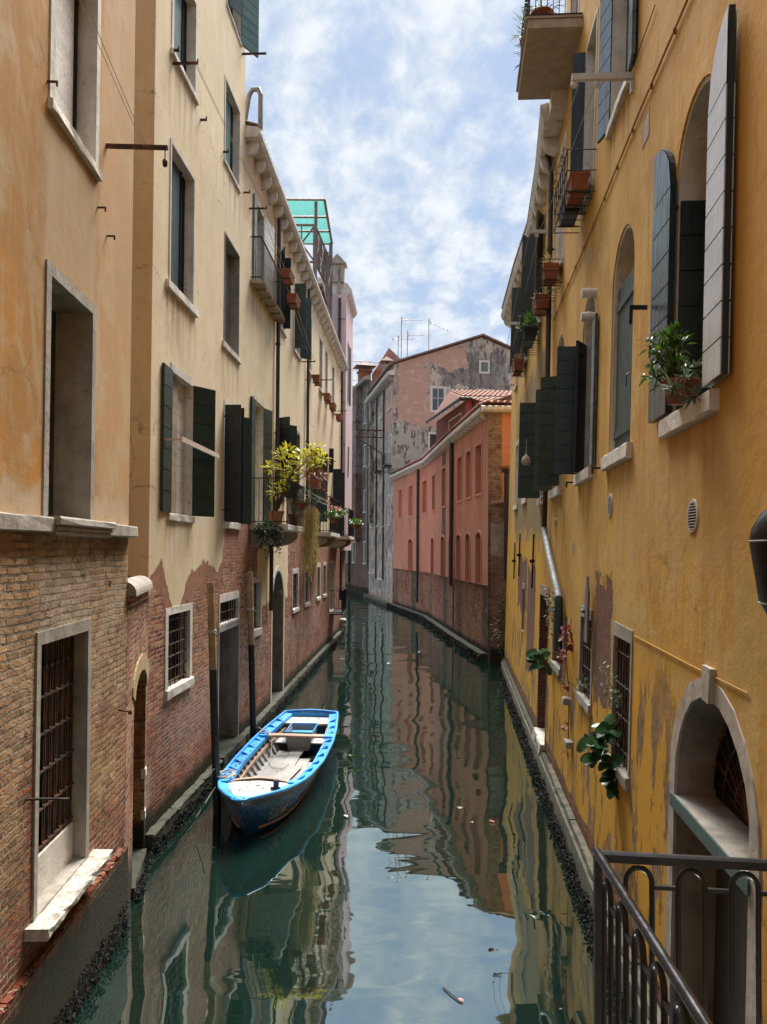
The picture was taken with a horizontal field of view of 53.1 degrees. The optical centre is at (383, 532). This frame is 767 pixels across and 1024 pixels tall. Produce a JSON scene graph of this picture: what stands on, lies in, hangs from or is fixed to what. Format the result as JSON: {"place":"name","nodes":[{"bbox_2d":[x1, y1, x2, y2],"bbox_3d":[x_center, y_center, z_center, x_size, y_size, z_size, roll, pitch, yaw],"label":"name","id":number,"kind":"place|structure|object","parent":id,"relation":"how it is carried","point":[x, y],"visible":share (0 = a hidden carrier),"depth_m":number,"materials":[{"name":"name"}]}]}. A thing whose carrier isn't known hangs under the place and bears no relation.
{"place":"outdoors","nodes":[
{"label":"outdoors","id":0,"kind":"place"},
{"bbox_2d":[53,597,630,1023],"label":"seaweed","id":1,"kind":"object","parent":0,"point":[543,794],"visible":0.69,"depth_m":11.78,"materials":[{"name":"green plant"}]},
{"bbox_2d":[70,592,622,1023],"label":"water","id":2,"kind":"structure","parent":0,"point":[406,891],"depth_m":10.25,"materials":[{"name":"green liquid"}]},
{"bbox_2d":[0,0,167,1023],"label":"orange building","id":3,"kind":"structure","parent":2,"relation":"in","point":[68,146],"depth_m":7.41,"materials":[{"name":"paint"}]},
{"bbox_2d":[24,618,112,941],"bbox_3d":[-3.103,2.132,7.221,0.627,2.535,1.737,0,-1,-3],"label":"window","id":4,"kind":"structure","parent":3,"relation":"in","point":[63,867],"depth_m":7.50,"materials":[{"name":"stone"}]},
{"bbox_2d":[47,0,102,181],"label":"window","id":5,"kind":"structure","parent":3,"relation":"in","point":[77,91],"depth_m":7.81,"materials":[{"name":"stone"}]},
{"bbox_2d":[42,259,116,537],"bbox_3d":[-3.100,-1.161,7.483,0.531,2.408,1.649,0,-1,-3],"label":"window","id":6,"kind":"structure","parent":3,"relation":"in","point":[69,400],"depth_m":7.85,"materials":[{"name":"stone"}]},
{"bbox_2d":[79,0,142,144],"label":"washing line","id":7,"kind":"object","parent":3,"relation":"attached to","point":[109,69],"visible":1,"depth_m":6.97,"materials":[{"name":"metal"}]},
{"bbox_2d":[124,576,152,911],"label":"garden wall","id":8,"kind":"structure","parent":2,"relation":"in","point":[139,595],"depth_m":10.46,"materials":[{"name":"brown brick"}]},
{"bbox_2d":[206,582,220,815],"bbox_3d":[-2.852,3.613,13.007,0.360,5.538,0.187,0,-1,0],"label":"mooring pole","id":9,"kind":"object","parent":2,"relation":"in","point":[212,633],"visible":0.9,"depth_m":12.99,"materials":[{"name":"brown wood"}]},
{"bbox_2d":[128,0,354,832],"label":"cream building","id":10,"kind":"structure","parent":2,"relation":"in","point":[226,397],"depth_m":15.25,"materials":[{"name":"paint"}]},
{"bbox_2d":[164,602,194,700],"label":"window","id":11,"kind":"structure","parent":10,"relation":"in","point":[178,677],"depth_m":13.22,"materials":[{"name":"stone"}]},
{"bbox_2d":[165,138,198,317],"bbox_3d":[-3.461,-5.101,13.014,0.236,2.476,1.657,0,-1,2],"label":"window","id":12,"kind":"structure","parent":10,"relation":"in","point":[180,280],"depth_m":13.31,"materials":[{"name":"stone"}]},
{"bbox_2d":[170,0,198,105],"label":"window","id":13,"kind":"structure","parent":10,"relation":"in","point":[184,23],"depth_m":13.62,"materials":[{"name":"stone"}]},
{"bbox_2d":[160,362,215,523],"bbox_3d":[-3.456,-1.460,13.025,0.427,2.578,2.137,0,-1,9],"label":"window","id":14,"kind":"structure","parent":10,"relation":"in","point":[195,490],"depth_m":13.62,"materials":[{"name":"wood"}]},
{"bbox_2d":[217,619,239,735],"bbox_3d":[-3.555,3.331,16.396,0.536,2.839,1.846,0,-1,2],"label":"door","id":15,"kind":"structure","parent":10,"relation":"in","point":[228,634],"depth_m":17.24,"materials":[{"name":"grey paint"}]},
{"bbox_2d":[219,591,238,626],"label":"window","id":16,"kind":"structure","parent":10,"relation":"in","point":[228,602],"depth_m":16.72,"materials":[{"name":"stone"}]},
{"bbox_2d":[223,74,240,193],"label":"window","id":17,"kind":"structure","parent":10,"relation":"in","point":[232,113],"depth_m":16.85,"materials":[{"name":"stone"}]},
{"bbox_2d":[222,232,241,364],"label":"window","id":18,"kind":"structure","parent":10,"relation":"in","point":[230,342],"depth_m":17.11,"materials":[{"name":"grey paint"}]},
{"bbox_2d":[222,399,250,529],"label":"window","id":19,"kind":"structure","parent":10,"relation":"in","point":[237,428],"depth_m":15.85,"materials":[{"name":"wood"}]},
{"bbox_2d":[226,0,258,57],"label":"window","id":20,"kind":"structure","parent":10,"relation":"in","point":[244,14],"depth_m":17.32,"materials":[{"name":"wood"}]},
{"bbox_2d":[145,630,342,853],"bbox_3d":[-2.846,5.626,25.861,0.194,1.714,29.203,0,-1,2],"label":"quay ledge","id":21,"kind":"object","parent":10,"relation":"attached to","point":[161,825],"visible":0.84,"depth_m":13.87,"materials":[{"name":"stone"}]},
{"bbox_2d":[253,576,262,637],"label":"window","id":22,"kind":"structure","parent":10,"relation":"in","point":[257,581],"depth_m":19.68,"materials":[{"name":"stone"}]},
{"bbox_2d":[250,395,272,523],"bbox_3d":[-3.184,-1.747,19.333,0.375,3.231,2.053,0,-1,2],"label":"balcony door","id":23,"kind":"structure","parent":10,"relation":"in","point":[261,418],"depth_m":19.87,"materials":[{"name":"wood"}]},
{"bbox_2d":[252,193,273,302],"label":"window","id":24,"kind":"structure","parent":10,"relation":"in","point":[260,228],"depth_m":19.82,"materials":[{"name":"wood"}]},
{"bbox_2d":[253,519,283,558],"bbox_3d":[-2.701,0.153,18.190,0.777,0.947,0.430,0,-1,0],"label":"ivy plant","id":25,"kind":"object","parent":10,"relation":"attached to","point":[269,531],"visible":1,"depth_m":18.16,"materials":[{"name":"green plant"}]},
{"bbox_2d":[270,565,284,702],"bbox_3d":[-3.319,2.849,22.183,0.567,3.790,2.104,0,-1,2],"label":"door","id":26,"kind":"structure","parent":10,"relation":"in","point":[278,613],"depth_m":23.06,"materials":[{"name":"wood"}]},
{"bbox_2d":[280,247,290,337],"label":"window","id":27,"kind":"structure","parent":10,"relation":"in","point":[285,325],"depth_m":22.63,"materials":[{"name":"wood"}]},
{"bbox_2d":[279,268,294,284],"bbox_3d":[-2.595,-6.864,20.671,0.329,0.250,0.740,0,-1,2],"label":"flower box","id":28,"kind":"object","parent":10,"relation":"attached to","point":[287,276],"visible":1,"depth_m":20.42,"materials":[{"name":"ceramic"}]},
{"bbox_2d":[279,416,296,500],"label":"window","id":29,"kind":"structure","parent":10,"relation":"in","point":[288,433],"depth_m":21.99,"materials":[{"name":"wood"}]},
{"bbox_2d":[286,293,300,309],"bbox_3d":[-2.523,-6.435,21.459,0.329,0.270,0.740,0,-1,2],"label":"flower box","id":30,"kind":"object","parent":10,"relation":"attached to","point":[293,301],"visible":1,"depth_m":21.19,"materials":[{"name":"ceramic"}]},
{"bbox_2d":[260,439,330,523],"bbox_3d":[-2.263,-1.371,19.923,2.106,2.418,0.802,2,-2,-44],"label":"potted tree","id":31,"kind":"object","parent":10,"relation":"on","point":[292,477],"visible":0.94,"depth_m":19.75,"materials":[{"name":"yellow plant"}]},
{"bbox_2d":[292,568,299,613],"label":"window","id":32,"kind":"structure","parent":10,"relation":"in","point":[295,582],"depth_m":25.68,"materials":[{"name":"stone"}]},
{"bbox_2d":[293,280,311,361],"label":"window","id":33,"kind":"structure","parent":10,"relation":"in","point":[300,342],"depth_m":24.83,"materials":[{"name":"wood"}]},
{"bbox_2d":[291,484,321,509],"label":"hanging plant","id":34,"kind":"object","parent":10,"relation":"hanging from","point":[302,504],"visible":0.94,"depth_m":19.86,"materials":[{"name":"green plant"}]},
{"bbox_2d":[304,565,309,607],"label":"window","id":35,"kind":"structure","parent":10,"relation":"in","point":[306,582],"depth_m":28.37,"materials":[{"name":"stone"}]},
{"bbox_2d":[296,504,321,582],"bbox_3d":[-1.958,0.290,20.040,0.665,2.065,1.157,0,-1,0],"label":"trailing plant","id":36,"kind":"object","parent":10,"relation":"hanging from","point":[310,535],"visible":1,"depth_m":19.89,"materials":[{"name":"green plant"}]},
{"bbox_2d":[287,198,332,319],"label":"roof terrace","id":37,"kind":"structure","parent":10,"relation":"on","point":[315,230],"depth_m":35.72,"materials":[{"name":"teal wood"}]},
{"bbox_2d":[303,467,333,510],"bbox_3d":[-1.722,-1.169,20.238,0.892,1.254,0.914,0,-1,0],"label":"hanging plant","id":38,"kind":"object","parent":10,"relation":"hanging from","point":[316,483],"visible":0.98,"depth_m":20.19,"materials":[{"name":"green plant"}]},
{"bbox_2d":[316,563,320,600],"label":"window","id":39,"kind":"structure","parent":10,"relation":"in","point":[318,577],"depth_m":31.78,"materials":[{"name":"stone"}]},
{"bbox_2d":[310,447,327,531],"bbox_3d":[-2.601,-1.582,29.675,0.654,3.342,2.079,0,-1,2],"label":"balcony door","id":40,"kind":"structure","parent":10,"relation":"in","point":[321,507],"depth_m":30.49,"materials":[{"name":"stone"}]},
{"bbox_2d":[319,335,323,395],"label":"window","id":41,"kind":"structure","parent":10,"relation":"in","point":[320,340],"depth_m":32.18,"materials":[{"name":"stone"}]},
{"bbox_2d":[325,348,328,404],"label":"window","id":42,"kind":"structure","parent":10,"relation":"in","point":[326,353],"depth_m":34.08,"materials":[{"name":"stone"}]},
{"bbox_2d":[329,561,334,611],"bbox_3d":[-2.585,2.560,36.348,0.313,2.423,1.951,0,-1,2],"label":"balcony door","id":43,"kind":"structure","parent":10,"relation":"in","point":[331,562],"depth_m":37.21,"materials":[{"name":"wood"}]},
{"bbox_2d":[324,505,344,522],"bbox_3d":[-1.766,-0.661,27.860,0.810,0.665,0.827,0,-1,0],"label":"hanging pot","id":44,"kind":"object","parent":10,"relation":"hanging from","point":[334,519],"visible":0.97,"depth_m":27.75,"materials":[{"name":"ceramic"}]},
{"bbox_2d":[332,469,344,535],"bbox_3d":[-2.273,-1.412,37.196,0.664,3.340,1.847,0,-1,2],"label":"balcony door","id":45,"kind":"structure","parent":10,"relation":"in","point":[338,477],"depth_m":36.37,"materials":[{"name":"wood"}]},
{"bbox_2d":[247,571,255,739],"bbox_3d":[-2.882,3.666,16.907,0.315,5.606,0.193,0,-1,0],"label":"mooring pole","id":46,"kind":"object","parent":2,"relation":"in","point":[252,694],"visible":0.75,"depth_m":16.89,"materials":[{"name":"brown wood"}]},
{"bbox_2d":[217,709,338,834],"bbox_3d":[-1.962,4.536,15.088,1.761,0.935,7.237,0,-1,3],"label":"rowing boat","id":47,"kind":"object","parent":2,"relation":"on","point":[258,791],"visible":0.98,"depth_m":14.90,"materials":[{"name":"blue paint"}]},
{"bbox_2d":[211,768,235,779],"bbox_3d":[-2.727,4.098,13.158,0.376,0.245,0.525,0,-1,0],"label":"mooring rope","id":48,"kind":"object","parent":47,"relation":"on","point":[231,774],"visible":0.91,"depth_m":13.17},
{"bbox_2d":[317,254,356,629],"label":"pink house","id":49,"kind":"structure","parent":2,"relation":"on","point":[344,311],"depth_m":41.53,"materials":[{"name":"paint"}]},
{"bbox_2d":[347,343,350,405],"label":"window","id":50,"kind":"structure","parent":49,"relation":"in","point":[349,349],"depth_m":43.12,"materials":[{"name":"stone"}]},
{"bbox_2d":[345,362,375,595],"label":"brown house","id":51,"kind":"structure","parent":2,"relation":"on","point":[356,568],"depth_m":75.95,"materials":[{"name":"paint"}]},
{"bbox_2d":[363,594,391,606],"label":"quay ledge","id":52,"kind":"object","parent":2,"relation":"in","point":[377,600],"visible":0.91,"depth_m":65.49,"materials":[{"name":"stone"}]},
{"bbox_2d":[355,334,511,602],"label":"grey gabled house","id":53,"kind":"structure","parent":2,"relation":"on","point":[405,398],"depth_m":61.92,"materials":[{"name":"paint"}]},
{"bbox_2d":[428,432,435,449],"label":"window","id":54,"kind":"structure","parent":53,"relation":"in","point":[431,435],"depth_m":61.29,"materials":[{"name":"stone"}]},
{"bbox_2d":[430,386,445,411],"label":"window","id":55,"kind":"structure","parent":53,"relation":"in","point":[437,394],"depth_m":61.46,"materials":[{"name":"wood"}]},
{"bbox_2d":[479,360,489,373],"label":"window","id":56,"kind":"structure","parent":53,"relation":"in","point":[484,365],"depth_m":62.12,"materials":[{"name":"stone"}]},
{"bbox_2d":[422,615,452,637],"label":"quay ledge","id":57,"kind":"object","parent":2,"relation":"in","point":[438,625],"visible":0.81,"depth_m":43.11,"materials":[{"name":"stone"}]},
{"bbox_2d":[389,390,511,661],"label":"coral building","id":58,"kind":"structure","parent":2,"relation":"on","point":[448,487],"depth_m":38.79,"materials":[{"name":"paint"}]},
{"bbox_2d":[398,487,401,518],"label":"window","id":59,"kind":"structure","parent":58,"relation":"in","point":[400,489],"depth_m":58.36,"materials":[{"name":"wood"}]},
{"bbox_2d":[407,538,412,570],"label":"window","id":60,"kind":"structure","parent":58,"relation":"in","point":[410,542],"depth_m":54.83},
{"bbox_2d":[408,483,412,516],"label":"window","id":61,"kind":"structure","parent":58,"relation":"in","point":[410,487],"depth_m":54.97,"materials":[{"name":"wood"}]},
{"bbox_2d":[422,478,426,514],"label":"window","id":62,"kind":"structure","parent":58,"relation":"in","point":[424,481],"depth_m":50.79,"materials":[{"name":"paint"}]},
{"bbox_2d":[430,536,433,573],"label":"window","id":63,"kind":"structure","parent":58,"relation":"in","point":[432,538],"depth_m":47.50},
{"bbox_2d":[432,472,434,511],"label":"window","id":64,"kind":"structure","parent":58,"relation":"in","point":[433,475],"depth_m":47.06,"materials":[{"name":"paint"}]},
{"bbox_2d":[440,534,444,575],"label":"window","id":65,"kind":"structure","parent":58,"relation":"in","point":[442,541],"depth_m":43.26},
{"bbox_2d":[441,464,445,508],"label":"window","id":66,"kind":"structure","parent":58,"relation":"in","point":[443,469],"depth_m":43.10,"materials":[{"name":"wood"}]},
{"bbox_2d":[455,532,460,579],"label":"window","id":67,"kind":"structure","parent":58,"relation":"in","point":[458,537],"depth_m":38.12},
{"bbox_2d":[456,453,461,502],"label":"window","id":68,"kind":"structure","parent":58,"relation":"in","point":[459,458],"depth_m":37.99,"materials":[{"name":"wood"}]},
{"bbox_2d":[447,632,487,661],"bbox_3d":[3.708,5.852,34.977,0.362,1.753,8.020,0,-1,-5],"label":"quay ledge","id":69,"kind":"object","parent":58,"relation":"attached to","point":[483,656],"visible":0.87,"depth_m":32.97,"materials":[{"name":"stone"}]},
{"bbox_2d":[465,531,469,581],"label":"window","id":70,"kind":"structure","parent":58,"relation":"in","point":[467,536],"depth_m":35.73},
{"bbox_2d":[465,447,471,499],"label":"window","id":71,"kind":"structure","parent":58,"relation":"in","point":[468,453],"depth_m":35.78,"materials":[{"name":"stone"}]},
{"bbox_2d":[474,440,482,496],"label":"window","id":72,"kind":"structure","parent":58,"relation":"in","point":[479,445],"depth_m":33.61,"materials":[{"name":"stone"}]},
{"bbox_2d":[475,530,481,584],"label":"window","id":73,"kind":"structure","parent":58,"relation":"in","point":[478,537],"depth_m":33.44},
{"bbox_2d":[489,466,509,664],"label":"old wall","id":74,"kind":"structure","parent":2,"relation":"in","point":[498,547],"depth_m":30.40,"materials":[{"name":"brick"}]},
{"bbox_2d":[490,593,505,658],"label":"wall ivy","id":75,"kind":"object","parent":74,"relation":"attached to","point":[501,624],"depth_m":29.73,"materials":[{"name":"green plant"}]},
{"bbox_2d":[497,0,766,1023],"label":"yellow building","id":76,"kind":"structure","parent":2,"relation":"on","point":[635,510],"depth_m":7.50,"materials":[{"name":"paint"}]},
{"bbox_2d":[513,439,518,510],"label":"window","id":77,"kind":"structure","parent":76,"relation":"in","point":[515,507],"depth_m":25.51,"materials":[{"name":"stone"}]},
{"bbox_2d":[511,353,523,375],"bbox_3d":[3.954,-4.969,22.617,0.400,0.622,0.840,2,-1,5],"label":"flower box","id":78,"kind":"object","parent":76,"relation":"attached to","point":[517,367],"visible":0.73,"depth_m":22.24,"materials":[{"name":"ceramic"}]},
{"bbox_2d":[510,287,527,368],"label":"window","id":79,"kind":"structure","parent":76,"relation":"in","point":[513,350],"depth_m":23.34,"materials":[{"name":"wood"}]},
{"bbox_2d":[521,583,524,633],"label":"window","id":80,"kind":"structure","parent":76,"relation":"in","point":[523,585],"depth_m":21.45,"materials":[{"name":"stone"}]},
{"bbox_2d":[509,4,538,44],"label":"balcony plant","id":81,"kind":"object","parent":76,"relation":"on","point":[521,38],"visible":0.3,"depth_m":14.06,"materials":[{"name":"plant"}]},
{"bbox_2d":[515,306,539,348],"bbox_3d":[3.596,-5.107,18.935,0.720,0.928,1.243,2,-1,5],"label":"flower box","id":82,"kind":"object","parent":76,"relation":"attached to","point":[529,334],"visible":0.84,"depth_m":18.65,"materials":[{"name":"black metal"}]},
{"bbox_2d":[517,403,542,505],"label":"window","id":83,"kind":"structure","parent":76,"relation":"in","point":[525,474],"depth_m":17.64,"materials":[{"name":"wood"}]},
{"bbox_2d":[520,210,544,333],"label":"window","id":84,"kind":"structure","parent":76,"relation":"in","point":[526,300],"depth_m":19.62,"materials":[{"name":"wood"}]},
{"bbox_2d":[525,648,551,674],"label":"broad leaf plant","id":85,"kind":"object","parent":76,"relation":"attached to","point":[534,656],"visible":0.99,"depth_m":14.76,"materials":[{"name":"green plant"}]},
{"bbox_2d":[531,287,550,315],"bbox_3d":[3.324,-4.938,16.246,0.458,0.604,0.640,2,-1,5],"label":"flower box","id":86,"kind":"object","parent":76,"relation":"attached to","point":[540,304],"visible":0.85,"depth_m":15.96,"materials":[{"name":"ceramic"}]},
{"bbox_2d":[520,0,564,13],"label":"balcony plant","id":87,"kind":"object","parent":76,"relation":"on","point":[544,10],"visible":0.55,"depth_m":13.29,"materials":[{"name":"green plant"}]},
{"bbox_2d":[536,584,549,749],"bbox_3d":[3.599,2.758,16.165,0.517,3.279,1.652,2,-1,5],"label":"door frame","id":88,"kind":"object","parent":76,"relation":"in","point":[546,590],"depth_m":15.97,"materials":[{"name":"brown wood"}]},
{"bbox_2d":[543,586,553,647],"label":"climbing plant","id":89,"kind":"object","parent":76,"relation":"attached to","point":[550,608],"visible":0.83,"depth_m":14.17,"materials":[{"name":"green plant"}]},
{"bbox_2d":[533,335,563,499],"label":"window","id":90,"kind":"structure","parent":76,"relation":"in","point":[545,478],"depth_m":14.35,"materials":[{"name":"wood"}]},
{"bbox_2d":[540,254,559,286],"bbox_3d":[3.218,-5.162,15.006,0.412,0.594,0.554,2,-1,5],"label":"flower box","id":91,"kind":"object","parent":76,"relation":"attached to","point":[549,276],"visible":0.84,"depth_m":14.82,"materials":[{"name":"ceramic"}]},
{"bbox_2d":[549,601,561,676],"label":"window","id":92,"kind":"structure","parent":76,"relation":"in","point":[554,664],"depth_m":14.30,"materials":[{"name":"stone"}]},
{"bbox_2d":[555,130,566,283],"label":"window","id":93,"kind":"structure","parent":76,"relation":"in","point":[560,236],"depth_m":15.73,"materials":[{"name":"stone"}]},
{"bbox_2d":[554,618,573,755],"bbox_3d":[2.926,2.470,12.282,0.403,2.352,0.707,0,-1,0],"label":"red creeper","id":94,"kind":"object","parent":76,"relation":"attached to","point":[569,646],"visible":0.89,"depth_m":12.36,"materials":[{"name":"red plant"}]},
{"bbox_2d":[557,190,581,227],"bbox_3d":[3.035,-5.310,12.419,0.389,0.554,0.730,2,-1,5],"label":"flower box","id":95,"kind":"object","parent":76,"relation":"attached to","point":[573,217],"visible":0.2,"depth_m":12.35,"materials":[{"name":"black metal"}]},
{"bbox_2d":[554,298,597,485],"bbox_3d":[3.023,-2.193,11.412,0.725,2.894,1.592,2,-1,5],"label":"window","id":96,"kind":"structure","parent":76,"relation":"in","point":[575,424],"depth_m":12.01,"materials":[{"name":"wood"}]},
{"bbox_2d":[564,171,590,207],"bbox_3d":[2.944,-5.196,11.691,0.329,0.290,0.690,2,-1,5],"label":"flower box","id":97,"kind":"object","parent":76,"relation":"attached to","point":[577,180],"visible":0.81,"depth_m":11.40,"materials":[{"name":"ceramic"}]},
{"bbox_2d":[570,6,598,214],"bbox_3d":[3.196,-6.515,12.005,0.382,2.726,1.092,2,-1,5],"label":"window","id":98,"kind":"structure","parent":76,"relation":"in","point":[586,134],"depth_m":12.43,"materials":[{"name":"stone"}]},
{"bbox_2d":[575,605,593,714],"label":"window","id":99,"kind":"structure","parent":76,"relation":"in","point":[585,649],"depth_m":11.17,"materials":[{"name":"stone"}]},
{"bbox_2d":[577,714,624,799],"bbox_3d":[2.490,2.548,8.691,0.557,0.984,0.408,-1,-2,36],"label":"broad leaf plant","id":100,"kind":"object","parent":76,"relation":"attached to","point":[601,736],"visible":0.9,"depth_m":8.68,"materials":[{"name":"green plant"}]},
{"bbox_2d":[594,661,627,722],"bbox_3d":[2.607,1.837,8.922,0.287,0.729,0.548,1,-1,-14],"label":"climbing plant","id":101,"kind":"object","parent":76,"relation":"attached to","point":[609,692],"visible":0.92,"depth_m":8.84,"materials":[{"name":"green plant"}]},
{"bbox_2d":[597,0,636,143],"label":"window","id":102,"kind":"structure","parent":76,"relation":"in","point":[617,33],"depth_m":10.23,"materials":[{"name":"stone"}]},
{"bbox_2d":[600,224,634,470],"bbox_3d":[2.945,-2.240,9.155,0.372,2.890,1.481,2,-1,5],"label":"window","id":103,"kind":"structure","parent":76,"relation":"in","point":[620,444],"depth_m":9.41,"materials":[{"name":"wood"}]},
{"bbox_2d":[607,621,633,791],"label":"window","id":104,"kind":"structure","parent":76,"relation":"in","point":[622,645],"depth_m":8.65,"materials":[{"name":"stone"}]},
{"bbox_2d":[638,320,696,405],"bbox_3d":[2.373,-1.392,6.370,0.478,0.659,0.469,0,-1,0],"label":"potted plant","id":105,"kind":"object","parent":76,"relation":"on","point":[670,362],"visible":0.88,"depth_m":6.30,"materials":[{"name":"green plant"}]},
{"bbox_2d":[662,358,711,410],"bbox_3d":[2.337,-1.135,5.897,0.447,0.424,0.326,0,-1,0],"label":"succulent","id":106,"kind":"object","parent":76,"relation":"on","point":[690,385],"visible":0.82,"depth_m":5.91,"materials":[{"name":"green plant"}]},
{"bbox_2d":[648,4,736,438],"bbox_3d":[2.694,-2.306,6.398,0.432,2.893,2.103,2,-1,5],"label":"window","id":107,"kind":"structure","parent":76,"relation":"in","point":[703,259],"depth_m":6.73,"materials":[{"name":"wood"}]},
{"bbox_3d":[1.614,4.284,1.133,1.331,3.506,5.470,0,-1,0],"label":"stone landing","id":108,"kind":"object","parent":2,"relation":"in","visible":0},
{"bbox_2d":[592,847,766,1023],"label":"iron railing","id":109,"kind":"object","parent":108,"relation":"on","point":[688,1003],"visible":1,"depth_m":3.70,"materials":[{"name":"metal"}]},
{"bbox_2d":[748,510,766,613],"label":"post lamp","id":110,"kind":"object","parent":108,"relation":"on","point":[757,540],"visible":1,"depth_m":2.19,"materials":[{"name":"black metal"}]},
{"bbox_2d":[245,0,565,385],"label":"sky","id":111,"kind":"structure","parent":0,"point":[415,134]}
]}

